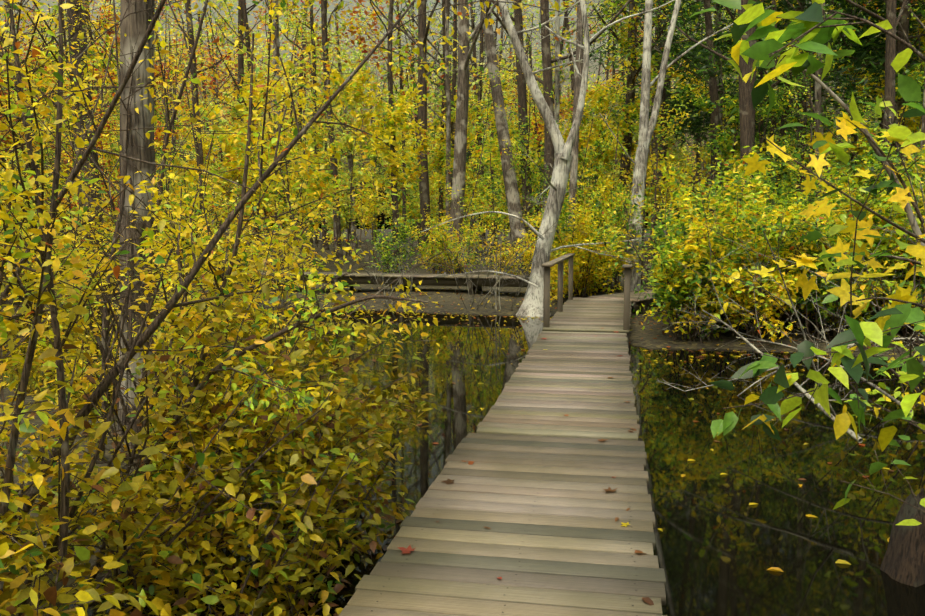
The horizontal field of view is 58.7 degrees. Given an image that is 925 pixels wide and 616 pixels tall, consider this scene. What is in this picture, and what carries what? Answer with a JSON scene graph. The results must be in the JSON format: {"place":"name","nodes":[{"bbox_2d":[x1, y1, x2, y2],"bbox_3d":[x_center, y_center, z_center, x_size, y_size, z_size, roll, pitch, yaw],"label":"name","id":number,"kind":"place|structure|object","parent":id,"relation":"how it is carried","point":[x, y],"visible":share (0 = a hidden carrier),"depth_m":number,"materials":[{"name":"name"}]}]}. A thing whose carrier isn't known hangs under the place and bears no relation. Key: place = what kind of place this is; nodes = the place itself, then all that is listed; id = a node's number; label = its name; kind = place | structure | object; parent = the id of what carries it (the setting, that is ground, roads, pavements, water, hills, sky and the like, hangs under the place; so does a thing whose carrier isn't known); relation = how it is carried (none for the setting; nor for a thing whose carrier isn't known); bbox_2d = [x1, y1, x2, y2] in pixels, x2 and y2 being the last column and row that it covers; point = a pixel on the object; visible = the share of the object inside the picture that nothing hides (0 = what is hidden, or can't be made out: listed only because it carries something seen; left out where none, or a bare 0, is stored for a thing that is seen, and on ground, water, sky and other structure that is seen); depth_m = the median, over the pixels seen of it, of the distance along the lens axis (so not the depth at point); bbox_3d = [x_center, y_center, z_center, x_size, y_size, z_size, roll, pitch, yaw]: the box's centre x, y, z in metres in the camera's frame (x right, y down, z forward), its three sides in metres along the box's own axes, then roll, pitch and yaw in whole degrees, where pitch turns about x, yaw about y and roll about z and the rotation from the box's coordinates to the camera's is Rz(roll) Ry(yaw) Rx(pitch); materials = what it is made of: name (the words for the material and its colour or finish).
{"place":"outdoors","nodes":[
{"label":"outdoors","id":0,"kind":"place"},
{"bbox_2d":[0,0,917,228],"label":"sky","id":1,"kind":"structure","parent":0,"point":[381,217],"materials":[{"name":"white"}]},
{"bbox_2d":[0,229,923,615],"bbox_3d":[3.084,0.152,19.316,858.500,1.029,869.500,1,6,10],"label":"terrain","id":2,"kind":"structure","parent":0,"point":[448,301],"depth_m":18.01,"materials":[{"name":"brown soil"}]},
{"bbox_2d":[213,253,666,615],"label":"boardwalk","id":3,"kind":"structure","parent":2,"relation":"on","point":[575,558],"depth_m":4.62,"materials":[{"name":"brown wood"}]},
{"bbox_2d":[281,271,636,615],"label":"nails","id":4,"kind":"object","parent":3,"relation":"on","point":[535,501],"visible":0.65,"depth_m":4.33,"materials":[{"name":"grey metal"}]},
{"bbox_2d":[0,0,924,615],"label":"foliage","id":5,"kind":"object","parent":2,"relation":"on","point":[758,16],"visible":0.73,"depth_m":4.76,"materials":[{"name":"yellow plant"}]},
{"bbox_2d":[0,0,924,451],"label":"tree trunks","id":6,"kind":"object","parent":2,"relation":"on","point":[132,26],"visible":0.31,"depth_m":25.57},
{"bbox_2d":[0,0,924,316],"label":"trees","id":7,"kind":"object","parent":2,"relation":"on","point":[746,126],"depth_m":32.98,"materials":[{"name":"plant"}]},
{"bbox_2d":[235,68,924,442],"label":"dead brush","id":8,"kind":"object","parent":2,"relation":"on","point":[819,406],"visible":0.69,"depth_m":9.49,"materials":[{"name":"grey plant"}]},
{"bbox_2d":[880,488,924,586],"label":"broken stump","id":9,"kind":"object","parent":2,"relation":"on","point":[903,561],"visible":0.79,"depth_m":4.37,"materials":[{"name":"brown wood"}]},
{"bbox_2d":[2,305,924,615],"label":"pond water","id":10,"kind":"structure","parent":0,"point":[722,545],"depth_m":6.56,"materials":[{"name":"black liquid"}]},
{"bbox_2d":[0,286,920,615],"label":"fallen leaves","id":11,"kind":"object","parent":10,"relation":"on","point":[410,550],"visible":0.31,"depth_m":10.73,"materials":[{"name":"yellow plant"}]}
]}

